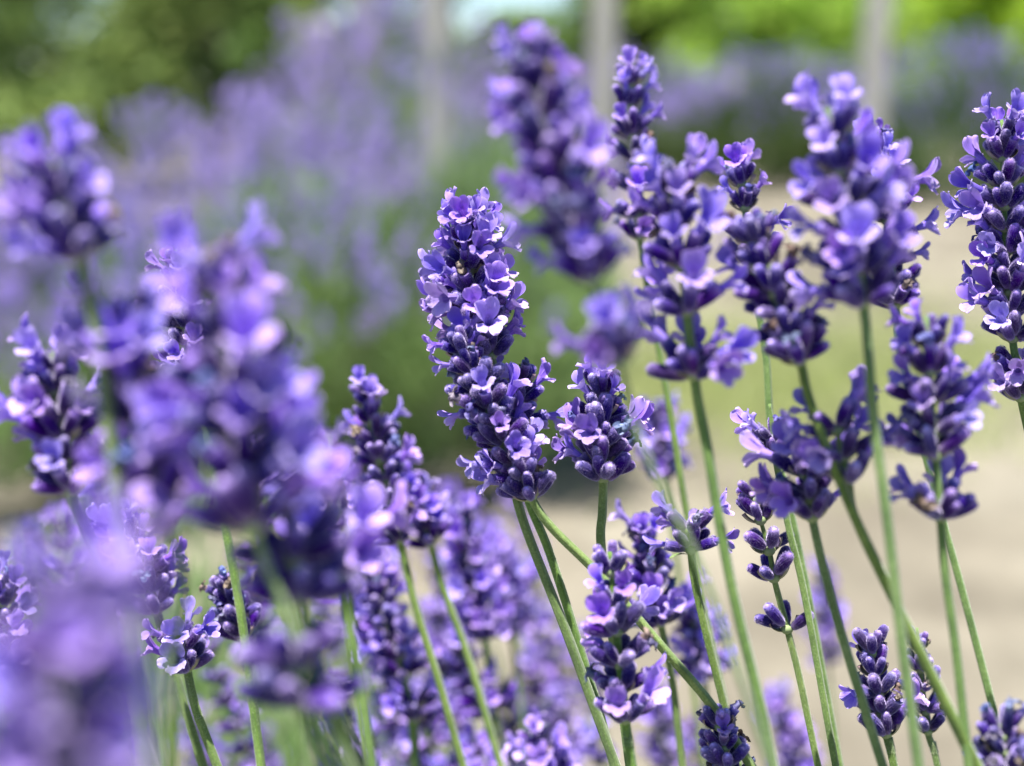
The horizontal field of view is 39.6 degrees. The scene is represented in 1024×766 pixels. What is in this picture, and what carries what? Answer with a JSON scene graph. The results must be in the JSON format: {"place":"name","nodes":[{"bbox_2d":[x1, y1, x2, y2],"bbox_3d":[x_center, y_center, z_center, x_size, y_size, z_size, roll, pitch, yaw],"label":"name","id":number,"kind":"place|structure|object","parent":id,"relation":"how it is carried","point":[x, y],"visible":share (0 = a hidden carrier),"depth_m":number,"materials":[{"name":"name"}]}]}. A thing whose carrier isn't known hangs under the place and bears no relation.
{"place":"outdoors","nodes":[
{"label":"outdoors","id":0,"kind":"place"},
{"bbox_2d":[0,86,1023,765],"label":"ground","id":1,"kind":"structure","parent":0,"point":[988,538],"depth_m":2.27,"materials":[{"name":"soil"}]},
{"bbox_2d":[0,550,28,672],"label":"lavender stalk","id":2,"kind":"object","parent":1,"relation":"on","point":[13,614],"visible":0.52,"depth_m":0.32,"materials":[{"name":"purple"}]},
{"bbox_2d":[6,0,95,75],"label":"leafy tree","id":3,"kind":"object","parent":1,"relation":"on","point":[63,5],"visible":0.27,"depth_m":27.85,"materials":[{"name":"green plant"}]},
{"bbox_2d":[41,502,81,570],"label":"lavender stalk","id":4,"kind":"object","parent":1,"relation":"on","point":[63,524],"visible":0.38,"depth_m":0.48,"materials":[{"name":"purple"}]},
{"bbox_2d":[0,106,156,765],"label":"lavender stalk","id":5,"kind":"object","parent":1,"relation":"on","point":[70,219],"visible":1,"depth_m":0.19,"materials":[{"name":"purple plant"}]},
{"bbox_2d":[0,312,159,765],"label":"lavender stalk","id":6,"kind":"object","parent":1,"relation":"on","point":[50,427],"visible":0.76,"depth_m":0.24,"materials":[{"name":"purple plant"}]},
{"bbox_2d":[0,492,170,765],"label":"lavender stalk","id":7,"kind":"object","parent":1,"relation":"on","point":[72,652],"visible":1,"depth_m":0.12,"materials":[{"name":"purple plant"}]},
{"bbox_2d":[0,0,206,183],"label":"garden shrub","id":8,"kind":"object","parent":1,"relation":"on","point":[34,94],"visible":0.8,"depth_m":8.77,"materials":[{"name":"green plant"}]},
{"bbox_2d":[71,426,165,765],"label":"lavender stalk","id":9,"kind":"object","parent":1,"relation":"on","point":[103,488],"visible":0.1,"depth_m":0.46,"materials":[{"name":"green"}]},
{"bbox_2d":[53,258,201,765],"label":"lavender stalk","id":10,"kind":"object","parent":1,"relation":"on","point":[132,326],"visible":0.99,"depth_m":0.19,"materials":[{"name":"purple plant"}]},
{"bbox_2d":[0,125,291,488],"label":"lavender bush","id":11,"kind":"object","parent":1,"relation":"on","point":[6,381],"visible":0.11,"depth_m":2.32,"materials":[{"name":"purple plant"}]},
{"bbox_2d":[106,497,207,765],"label":"lavender stalk","id":12,"kind":"object","parent":1,"relation":"on","point":[164,574],"visible":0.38,"depth_m":0.31,"materials":[{"name":"purple"}]},
{"bbox_2d":[141,595,221,765],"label":"lavender stalk","id":13,"kind":"object","parent":1,"relation":"on","point":[193,653],"visible":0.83,"depth_m":0.30,"materials":[{"name":"purple"}]},
{"bbox_2d":[174,700,229,765],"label":"lavender stalk","id":14,"kind":"object","parent":1,"relation":"on","point":[186,742],"visible":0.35,"depth_m":0.66,"materials":[{"name":"purple"}]},
{"bbox_2d":[144,250,265,765],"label":"lavender stalk","id":15,"kind":"object","parent":1,"relation":"on","point":[179,325],"visible":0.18,"depth_m":0.30,"materials":[{"name":"purple"}]},
{"bbox_2d":[34,0,383,182],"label":"garden shrub","id":16,"kind":"object","parent":1,"relation":"on","point":[200,32],"visible":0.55,"depth_m":9.36,"materials":[{"name":"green plant"}]},
{"bbox_2d":[199,565,262,712],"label":"lavender stalk","id":17,"kind":"object","parent":1,"relation":"on","point":[220,592],"visible":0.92,"depth_m":0.31,"materials":[{"name":"purple"}]},
{"bbox_2d":[201,636,265,765],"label":"lavender stalk","id":18,"kind":"object","parent":1,"relation":"on","point":[235,723],"visible":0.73,"depth_m":0.47,"materials":[{"name":"purple"}]},
{"bbox_2d":[121,198,352,765],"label":"lavender stalk","id":19,"kind":"object","parent":1,"relation":"on","point":[224,378],"visible":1,"depth_m":0.18,"materials":[{"name":"purple plant"}]},
{"bbox_2d":[0,467,480,765],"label":"lavender shrub","id":20,"kind":"object","parent":1,"relation":"on","point":[293,744],"visible":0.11,"depth_m":0.85,"materials":[{"name":"green plant"}]},
{"bbox_2d":[229,563,287,765],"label":"lavender stalk","id":21,"kind":"object","parent":1,"relation":"on","point":[265,608],"visible":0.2,"depth_m":0.50,"materials":[{"name":"purple"}]},
{"bbox_2d":[196,0,343,107],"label":"leafy tree","id":22,"kind":"object","parent":1,"relation":"on","point":[262,25],"visible":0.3,"depth_m":25.54,"materials":[{"name":"green plant"}]},
{"bbox_2d":[0,79,545,467],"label":"lavender bush","id":23,"kind":"object","parent":1,"relation":"on","point":[315,200],"visible":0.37,"depth_m":2.44,"materials":[{"name":"purple plant"}]},
{"bbox_2d":[261,466,311,765],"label":"lavender stalk","id":24,"kind":"object","parent":1,"relation":"on","point":[270,488],"visible":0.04,"depth_m":0.46,"materials":[{"name":"green"}]},
{"bbox_2d":[228,502,366,765],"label":"lavender stalk","id":25,"kind":"object","parent":1,"relation":"on","point":[292,549],"visible":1,"depth_m":0.19,"materials":[{"name":"purple plant"}]},
{"bbox_2d":[233,618,366,765],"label":"lavender stalk","id":26,"kind":"object","parent":1,"relation":"on","point":[274,657],"visible":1,"depth_m":0.18,"materials":[{"name":"purple plant"}]},
{"bbox_2d":[298,21,341,217],"bbox_3d":[-0.518,-0.519,3.920,0.125,0.925,0.123,3,12,15],"label":"wooden stake","id":27,"kind":"object","parent":1,"relation":"on","point":[304,30],"visible":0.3,"depth_m":3.81,"materials":[{"name":"grey wood"}]},
{"bbox_2d":[308,603,358,722],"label":"lavender stalk","id":28,"kind":"object","parent":1,"relation":"on","point":[323,613],"visible":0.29,"depth_m":0.68,"materials":[{"name":"purple"}]},
{"bbox_2d":[306,417,366,764],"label":"lavender stalk","id":29,"kind":"object","parent":1,"relation":"on","point":[341,527],"visible":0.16,"depth_m":0.44,"materials":[{"name":"purple"}]},
{"bbox_2d":[195,0,485,62],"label":"leafy tree","id":30,"kind":"object","parent":1,"relation":"on","point":[238,21],"visible":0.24,"depth_m":14.42,"materials":[{"name":"green plant"}]},
{"bbox_2d":[318,664,371,765],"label":"lavender stalk","id":31,"kind":"object","parent":1,"relation":"on","point":[347,706],"visible":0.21,"depth_m":0.50,"materials":[{"name":"purple"}]},
{"bbox_2d":[276,480,417,765],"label":"lavender stalk","id":32,"kind":"object","parent":1,"relation":"on","point":[363,533],"visible":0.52,"depth_m":0.22,"materials":[{"name":"purple"}]},
{"bbox_2d":[186,0,518,238],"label":"lavender bush","id":33,"kind":"object","parent":1,"relation":"on","point":[360,101],"visible":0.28,"depth_m":3.53,"materials":[{"name":"purple plant"}]},
{"bbox_2d":[325,572,388,765],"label":"lavender stalk","id":34,"kind":"object","parent":1,"relation":"on","point":[357,596],"visible":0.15,"depth_m":0.50,"materials":[{"name":"purple"}]},
{"bbox_2d":[350,0,385,218],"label":"wooden stake","id":35,"kind":"object","parent":1,"relation":"on","point":[355,6],"visible":0.23,"depth_m":3.89,"materials":[{"name":"grey wood"}]},
{"bbox_2d":[345,558,439,765],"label":"lavender stalk","id":36,"kind":"object","parent":1,"relation":"on","point":[396,641],"visible":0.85,"depth_m":0.38,"materials":[{"name":"purple"}]},
{"bbox_2d":[362,627,429,765],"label":"lavender stalk","id":37,"kind":"object","parent":1,"relation":"on","point":[392,726],"visible":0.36,"depth_m":0.46,"materials":[{"name":"purple"}]},
{"bbox_2d":[341,365,466,765],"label":"lavender stalk","id":38,"kind":"object","parent":1,"relation":"on","point":[378,444],"visible":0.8,"depth_m":0.34,"materials":[{"name":"purple plant"}]},
{"bbox_2d":[339,0,490,119],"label":"leafy tree","id":39,"kind":"object","parent":1,"relation":"on","point":[407,12],"visible":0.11,"depth_m":25.43,"materials":[{"name":"green plant"}]},
{"bbox_2d":[381,674,449,765],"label":"lavender stalk","id":40,"kind":"object","parent":1,"relation":"on","point":[406,707],"visible":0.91,"depth_m":0.38,"materials":[{"name":"purple"}]},
{"bbox_2d":[385,622,451,763],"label":"lavender stalk","id":41,"kind":"object","parent":1,"relation":"on","point":[435,736],"visible":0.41,"depth_m":0.46,"materials":[{"name":"purple"}]},
{"bbox_2d":[418,0,460,402],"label":"wooden stake","id":42,"kind":"object","parent":1,"relation":"on","point":[437,27],"visible":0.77,"depth_m":3.09,"materials":[{"name":"grey wood"}]},
{"bbox_2d":[418,595,463,755],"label":"lavender stalk","id":43,"kind":"object","parent":1,"relation":"on","point":[437,615],"visible":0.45,"depth_m":0.50,"materials":[{"name":"purple"}]},
{"bbox_2d":[380,448,504,765],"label":"lavender stalk","id":44,"kind":"object","parent":1,"relation":"on","point":[431,530],"visible":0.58,"depth_m":0.36,"materials":[{"name":"purple"}]},
{"bbox_2d":[424,548,474,741],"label":"lavender stalk","id":45,"kind":"object","parent":1,"relation":"on","point":[438,594],"visible":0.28,"depth_m":0.52,"materials":[{"name":"purple"}]},
{"bbox_2d":[424,689,489,765],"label":"lavender stalk","id":46,"kind":"object","parent":1,"relation":"on","point":[440,760],"visible":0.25,"depth_m":0.45,"materials":[{"name":"purple"}]},
{"bbox_2d":[437,479,510,720],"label":"lavender stalk","id":47,"kind":"object","parent":1,"relation":"on","point":[452,497],"visible":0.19,"depth_m":0.70,"materials":[{"name":"purple"}]},
{"bbox_2d":[222,53,730,471],"bbox_3d":[-0.102,-0.239,2.619,0.876,0.721,0.964,7,14,29],"label":"lavender bush","id":48,"kind":"object","parent":1,"relation":"on","point":[561,299],"visible":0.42,"depth_m":2.43,"materials":[{"name":"green plant"}]},
{"bbox_2d":[439,490,513,750],"bbox_3d":[0.023,0.332,0.453,0.110,0.603,0.030,7,14,31],"label":"lavender stalk","id":49,"kind":"object","parent":1,"relation":"on","point":[467,556],"visible":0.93,"depth_m":0.42,"materials":[{"name":"purple"}]},
{"bbox_2d":[434,629,520,765],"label":"lavender stalk","id":50,"kind":"object","parent":1,"relation":"on","point":[467,701],"visible":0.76,"depth_m":0.42,"materials":[{"name":"purple"}]},
{"bbox_2d":[461,723,505,765],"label":"lavender stalk","id":51,"kind":"object","parent":1,"relation":"on","point":[474,754],"visible":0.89,"depth_m":0.42,"materials":[{"name":"purple"}]},
{"bbox_2d":[484,532,535,761],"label":"lavender stalk","id":52,"kind":"object","parent":1,"relation":"on","point":[515,594],"visible":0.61,"depth_m":0.48,"materials":[{"name":"purple"}]},
{"bbox_2d":[480,670,539,765],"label":"lavender stalk","id":53,"kind":"object","parent":1,"relation":"on","point":[510,707],"visible":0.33,"depth_m":0.50,"materials":[{"name":"purple"}]},
{"bbox_2d":[455,0,573,96],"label":"leafy tree","id":54,"kind":"object","parent":1,"relation":"on","point":[516,17],"visible":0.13,"depth_m":25.64,"materials":[{"name":"green plant"}]},
{"bbox_2d":[416,186,620,765],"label":"lavender stalk","id":55,"kind":"object","parent":1,"relation":"on","point":[456,292],"visible":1,"depth_m":0.29,"materials":[{"name":"purple plant"}]},
{"bbox_2d":[458,51,617,162],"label":"lavender bush","id":56,"kind":"object","parent":1,"relation":"on","point":[577,80],"visible":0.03,"depth_m":11.36,"materials":[{"name":"purple plant"}]},
{"bbox_2d":[517,554,561,702],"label":"lavender stalk","id":57,"kind":"object","parent":1,"relation":"on","point":[541,620],"visible":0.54,"depth_m":0.60,"materials":[{"name":"purple"}]},
{"bbox_2d":[515,641,567,736],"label":"lavender stalk","id":58,"kind":"object","parent":1,"relation":"on","point":[529,664],"visible":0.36,"depth_m":0.55,"materials":[{"name":"purple"}]},
{"bbox_2d":[504,706,579,765],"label":"lavender stalk","id":59,"kind":"object","parent":1,"relation":"on","point":[535,748],"visible":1,"depth_m":0.36,"materials":[{"name":"purple"}]},
{"bbox_2d":[499,496,588,722],"bbox_3d":[0.083,0.330,0.686,0.049,0.510,0.296,-6,14,-28],"label":"lavender stalk","id":60,"kind":"object","parent":1,"relation":"on","point":[509,503],"visible":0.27,"depth_m":0.75,"materials":[{"name":"green"}]},
{"bbox_2d":[500,357,612,765],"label":"lavender stalk","id":61,"kind":"object","parent":1,"relation":"on","point":[533,392],"visible":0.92,"depth_m":0.29,"materials":[{"name":"green"}]},
{"bbox_2d":[541,603,582,700],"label":"lavender stalk","id":62,"kind":"object","parent":1,"relation":"on","point":[557,662],"visible":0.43,"depth_m":0.62,"materials":[{"name":"purple"}]},
{"bbox_2d":[542,678,590,765],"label":"lavender stalk","id":63,"kind":"object","parent":1,"relation":"on","point":[561,703],"visible":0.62,"depth_m":0.50,"materials":[{"name":"purple"}]},
{"bbox_2d":[564,621,605,722],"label":"lavender stalk","id":64,"kind":"object","parent":1,"relation":"on","point":[577,688],"visible":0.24,"depth_m":0.60,"materials":[{"name":"purple"}]},
{"bbox_2d":[422,315,756,765],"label":"lavender stalk","id":65,"kind":"object","parent":1,"relation":"on","point":[511,457],"visible":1,"depth_m":0.28,"materials":[{"name":"purple plant"}]},
{"bbox_2d":[577,713,616,765],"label":"lavender stalk","id":66,"kind":"object","parent":1,"relation":"on","point":[595,754],"visible":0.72,"depth_m":0.48,"materials":[{"name":"purple"}]},
{"bbox_2d":[551,358,654,765],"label":"lavender stalk","id":67,"kind":"object","parent":1,"relation":"on","point":[600,426],"visible":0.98,"depth_m":0.29,"materials":[{"name":"purple plant"}]},
{"bbox_2d":[589,0,616,228],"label":"wooden post","id":68,"kind":"object","parent":1,"relation":"on","point":[603,34],"visible":0.48,"depth_m":6.85,"materials":[{"name":"grey wood"}]},
{"bbox_2d":[579,540,670,765],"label":"lavender stalk","id":69,"kind":"object","parent":1,"relation":"on","point":[606,601],"visible":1,"depth_m":0.27,"materials":[{"name":"purple plant"}]},
{"bbox_2d":[484,20,773,765],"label":"lavender stalk","id":70,"kind":"object","parent":1,"relation":"on","point":[557,188],"visible":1,"depth_m":0.20,"materials":[{"name":"purple plant"}]},
{"bbox_2d":[532,0,732,88],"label":"leafy tree","id":71,"kind":"object","parent":1,"relation":"on","point":[642,34],"visible":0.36,"depth_m":17.62,"materials":[{"name":"green plant"}]},
{"bbox_2d":[539,41,751,173],"bbox_3d":[0.993,-2.049,10.575,1.799,0.960,1.661,0,12,0],"label":"lavender bush","id":72,"kind":"object","parent":1,"relation":"on","point":[671,88],"visible":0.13,"depth_m":10.35,"materials":[{"name":"purple plant"}]},
{"bbox_2d":[608,499,705,765],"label":"lavender stalk","id":73,"kind":"object","parent":1,"relation":"on","point":[656,566],"visible":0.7,"depth_m":0.33,"materials":[{"name":"purple"}]},
{"bbox_2d":[634,680,686,765],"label":"lavender stalk","id":74,"kind":"object","parent":1,"relation":"on","point":[661,745],"visible":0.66,"depth_m":0.52,"materials":[{"name":"purple"}]},
{"bbox_2d":[601,45,728,704],"bbox_3d":[0.053,0.280,0.397,0.079,0.728,0.024,11,16,41],"label":"lavender stalk","id":75,"kind":"object","parent":1,"relation":"on","point":[631,127],"visible":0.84,"depth_m":0.34,"materials":[{"name":"purple"}]},
{"bbox_2d":[634,390,705,765],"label":"lavender stalk","id":76,"kind":"object","parent":1,"relation":"on","point":[662,455],"visible":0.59,"depth_m":0.44,"materials":[{"name":"purple"}]},
{"bbox_2d":[669,707,703,765],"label":"lavender stalk","id":77,"kind":"object","parent":1,"relation":"on","point":[692,748],"visible":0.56,"depth_m":0.60,"materials":[{"name":"purple"}]},
{"bbox_2d":[642,487,743,765],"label":"lavender stalk","id":78,"kind":"object","parent":1,"relation":"on","point":[696,523],"visible":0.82,"depth_m":0.30,"materials":[{"name":"purple"}]},
{"bbox_2d":[661,574,736,729],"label":"lavender stalk","id":79,"kind":"object","parent":1,"relation":"on","point":[691,648],"visible":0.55,"depth_m":0.40,"materials":[{"name":"purple"}]},
{"bbox_2d":[626,133,778,765],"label":"lavender stalk","id":80,"kind":"object","parent":1,"relation":"on","point":[693,359],"visible":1,"depth_m":0.24,"materials":[{"name":"purple plant"}]},
{"bbox_2d":[696,699,755,765],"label":"lavender stalk","id":81,"kind":"object","parent":1,"relation":"on","point":[717,744],"visible":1,"depth_m":0.28,"materials":[{"name":"purple"}]},
{"bbox_2d":[647,39,897,185],"bbox_3d":[1.777,-1.792,9.409,1.767,0.946,1.620,0,12,0],"label":"lavender bush","id":82,"kind":"object","parent":1,"relation":"on","point":[768,109],"visible":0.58,"depth_m":9.16,"materials":[{"name":"purple plant"}]},
{"bbox_2d":[708,138,843,765],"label":"lavender stalk","id":83,"kind":"object","parent":1,"relation":"on","point":[739,167],"visible":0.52,"depth_m":0.31,"materials":[{"name":"green"}]},
{"bbox_2d":[735,477,820,765],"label":"lavender stalk","id":84,"kind":"object","parent":1,"relation":"on","point":[768,544],"visible":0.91,"depth_m":0.29,"materials":[{"name":"purple"}]},
{"bbox_2d":[617,0,942,140],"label":"leafy tree","id":85,"kind":"object","parent":1,"relation":"on","point":[761,25],"visible":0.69,"depth_m":14.38,"materials":[{"name":"green plant"}]},
{"bbox_2d":[730,404,838,765],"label":"lavender stalk","id":86,"kind":"object","parent":1,"relation":"on","point":[765,437],"visible":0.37,"depth_m":0.28,"materials":[{"name":"green"}]},
{"bbox_2d":[755,676,823,765],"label":"lavender stalk","id":87,"kind":"object","parent":1,"relation":"on","point":[792,743],"visible":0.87,"depth_m":0.55,"materials":[{"name":"purple"}]},
{"bbox_2d":[739,417,887,765],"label":"lavender stalk","id":88,"kind":"object","parent":1,"relation":"on","point":[808,496],"visible":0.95,"depth_m":0.26,"materials":[{"name":"purple"}]},
{"bbox_2d":[799,556,847,698],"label":"lavender stalk","id":89,"kind":"object","parent":1,"relation":"on","point":[827,631],"visible":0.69,"depth_m":0.62,"materials":[{"name":"purple"}]},
{"bbox_2d":[709,208,983,765],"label":"lavender stalk","id":90,"kind":"object","parent":1,"relation":"on","point":[788,333],"visible":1,"depth_m":0.24,"materials":[{"name":"purple plant"}]},
{"bbox_2d":[784,70,923,765],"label":"lavender stalk","id":91,"kind":"object","parent":1,"relation":"on","point":[849,258],"visible":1,"depth_m":0.23,"materials":[{"name":"purple plant"}]},
{"bbox_2d":[779,365,961,749],"bbox_3d":[0.090,0.327,0.309,0.087,0.672,0.028,4,13,16],"label":"lavender stalk","id":92,"kind":"object","parent":1,"relation":"on","point":[815,455],"visible":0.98,"depth_m":0.25,"materials":[{"name":"purple"}]},
{"bbox_2d":[859,0,892,127],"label":"wooden post","id":93,"kind":"object","parent":1,"relation":"on","point":[875,50],"visible":0.5,"depth_m":7.43,"materials":[{"name":"grey wood"}]},
{"bbox_2d":[838,624,929,765],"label":"lavender stalk","id":94,"kind":"object","parent":1,"relation":"on","point":[886,704],"visible":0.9,"depth_m":0.29,"materials":[{"name":"purple"}]},
{"bbox_2d":[894,628,945,765],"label":"lavender stalk","id":95,"kind":"object","parent":1,"relation":"on","point":[928,726],"visible":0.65,"depth_m":0.30,"materials":[{"name":"purple"}]},
{"bbox_2d":[816,0,1023,101],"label":"leafy tree","id":96,"kind":"object","parent":1,"relation":"on","point":[897,46],"visible":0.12,"depth_m":27.69,"materials":[{"name":"green plant"}]},
{"bbox_2d":[819,25,1023,199],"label":"lavender bush","id":97,"kind":"object","parent":1,"relation":"on","point":[908,118],"visible":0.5,"depth_m":8.08,"materials":[{"name":"purple plant"}]},
{"bbox_2d":[847,116,998,720],"bbox_3d":[0.133,0.299,0.342,0.151,0.713,0.020,9,15,37],"label":"lavender stalk","id":98,"kind":"object","parent":1,"relation":"on","point":[907,289],"visible":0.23,"depth_m":0.31,"materials":[{"name":"purple"}]},
{"bbox_2d":[885,298,999,765],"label":"lavender stalk","id":99,"kind":"object","parent":1,"relation":"on","point":[937,443],"visible":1,"depth_m":0.24,"materials":[{"name":"purple plant"}]},
{"bbox_2d":[888,0,1023,136],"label":"leafy tree","id":100,"kind":"object","parent":1,"relation":"on","point":[995,21],"visible":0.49,"depth_m":15.80,"materials":[{"name":"green plant"}]},
{"bbox_2d":[940,87,1023,359],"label":"lavender stalk","id":101,"kind":"object","parent":1,"relation":"on","point":[995,214],"visible":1,"depth_m":0.29,"materials":[{"name":"purple plant"}]},
{"bbox_2d":[961,696,1023,765],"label":"lavender stalk","id":102,"kind":"object","parent":1,"relation":"on","point":[1001,743],"visible":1,"depth_m":0.25,"materials":[{"name":"purple"}]},
{"bbox_2d":[987,345,1023,428],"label":"lavender stalk","id":103,"kind":"object","parent":1,"relation":"on","point":[1007,374],"visible":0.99,"depth_m":0.29,"materials":[{"name":"purple"}]},
{"bbox_2d":[14,0,1013,85],"label":"sky","id":104,"kind":"structure","parent":0,"point":[459,11],"materials":[{"name":"white"}]},
{"bbox_2d":[347,237,1023,521],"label":"grass","id":105,"kind":"structure","parent":0,"point":[784,388],"depth_m":3.39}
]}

